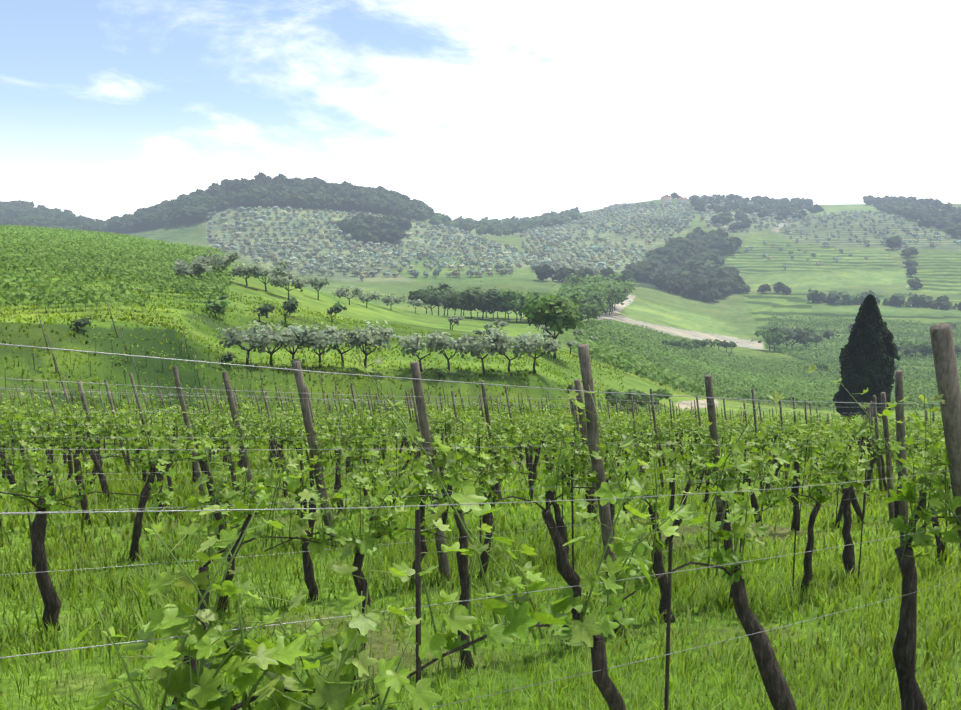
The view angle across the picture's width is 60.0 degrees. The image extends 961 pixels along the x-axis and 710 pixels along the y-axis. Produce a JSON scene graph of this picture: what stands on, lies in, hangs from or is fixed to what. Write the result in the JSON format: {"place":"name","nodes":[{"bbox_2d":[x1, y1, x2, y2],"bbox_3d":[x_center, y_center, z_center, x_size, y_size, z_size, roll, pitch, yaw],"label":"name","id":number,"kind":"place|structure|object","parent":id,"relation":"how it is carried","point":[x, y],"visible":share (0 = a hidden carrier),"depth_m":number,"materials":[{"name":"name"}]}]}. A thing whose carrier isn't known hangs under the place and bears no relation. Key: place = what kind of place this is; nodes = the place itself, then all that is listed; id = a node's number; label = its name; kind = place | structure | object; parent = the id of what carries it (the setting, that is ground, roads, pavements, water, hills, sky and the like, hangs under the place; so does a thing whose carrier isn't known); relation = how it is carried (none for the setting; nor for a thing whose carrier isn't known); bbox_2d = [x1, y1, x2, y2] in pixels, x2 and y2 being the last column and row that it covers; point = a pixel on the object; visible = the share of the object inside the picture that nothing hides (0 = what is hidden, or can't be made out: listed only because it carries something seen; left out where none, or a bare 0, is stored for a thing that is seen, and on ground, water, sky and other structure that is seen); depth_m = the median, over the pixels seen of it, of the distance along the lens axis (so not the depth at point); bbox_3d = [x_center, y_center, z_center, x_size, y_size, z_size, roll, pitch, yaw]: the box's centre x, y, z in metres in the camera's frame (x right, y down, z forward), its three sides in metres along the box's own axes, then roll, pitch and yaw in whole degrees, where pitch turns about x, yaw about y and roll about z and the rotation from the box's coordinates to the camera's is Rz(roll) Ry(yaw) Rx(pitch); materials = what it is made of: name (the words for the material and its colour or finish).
{"place":"outdoors","nodes":[
{"label":"outdoors","id":0,"kind":"place"},
{"bbox_2d":[0,199,960,709],"bbox_3d":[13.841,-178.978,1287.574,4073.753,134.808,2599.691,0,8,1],"label":"terrain","id":1,"kind":"structure","parent":0,"point":[738,319],"depth_m":68.19,"materials":[{"name":"green plant"}]},
{"bbox_2d":[0,225,233,313],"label":"vineyard rows","id":2,"kind":"object","parent":1,"relation":"on","point":[90,248],"visible":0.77,"depth_m":97.69,"materials":[{"name":"green plant"}]},
{"bbox_2d":[70,254,862,411],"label":"tree trunks","id":3,"kind":"object","parent":1,"relation":"on","point":[555,336],"visible":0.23,"depth_m":74.16,"materials":[{"name":"brown plant"}]},
{"bbox_2d":[0,341,950,709],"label":"stakes","id":4,"kind":"object","parent":1,"relation":"on","point":[418,581],"visible":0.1,"depth_m":12.75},
{"bbox_2d":[0,353,960,709],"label":"vine shoots","id":5,"kind":"object","parent":4,"relation":"on","point":[358,685],"visible":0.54,"depth_m":4.18,"materials":[{"name":"green plant"}]},
{"bbox_2d":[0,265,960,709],"bbox_3d":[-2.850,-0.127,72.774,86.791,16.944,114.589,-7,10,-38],"label":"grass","id":6,"kind":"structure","parent":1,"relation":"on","point":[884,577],"depth_m":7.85,"materials":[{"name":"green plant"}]},
{"bbox_2d":[0,172,960,330],"bbox_3d":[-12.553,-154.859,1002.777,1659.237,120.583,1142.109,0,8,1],"label":"hills","id":7,"kind":"structure","parent":1,"relation":"on","point":[691,265],"depth_m":834.18,"materials":[{"name":"green plant"}]},
{"bbox_2d":[0,304,960,634],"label":"trellis posts","id":8,"kind":"object","parent":1,"relation":"on","point":[944,362],"visible":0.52,"depth_m":10.09,"materials":[{"name":"brown wood"}]},
{"bbox_2d":[0,343,960,708],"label":"trellis wires","id":9,"kind":"object","parent":8,"relation":"attached to","point":[400,465],"visible":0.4,"depth_m":3.90,"materials":[{"name":"silver metal"}]},
{"bbox_2d":[73,249,900,423],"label":"tree foliage","id":10,"kind":"object","parent":1,"relation":"on","point":[868,353],"visible":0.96,"depth_m":81.08,"materials":[{"name":"green plant"}]},
{"bbox_2d":[661,198,672,202],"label":"house walls","id":11,"kind":"structure","parent":1,"relation":"on","point":[665,200],"depth_m":1306.49,"materials":[{"name":"white paint"}]},
{"bbox_2d":[678,199,686,202],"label":"house walls","id":12,"kind":"structure","parent":1,"relation":"on","point":[681,200],"depth_m":1302.31,"materials":[{"name":"white paint"}]},
{"bbox_2d":[571,315,960,440],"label":"vineyard","id":13,"kind":"object","parent":1,"relation":"on","point":[627,355],"visible":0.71,"depth_m":231.62,"materials":[{"name":"green plant"}]},
{"bbox_2d":[0,0,960,222],"label":"sky","id":14,"kind":"structure","parent":0,"point":[477,110],"materials":[{"name":"white"}]}
]}

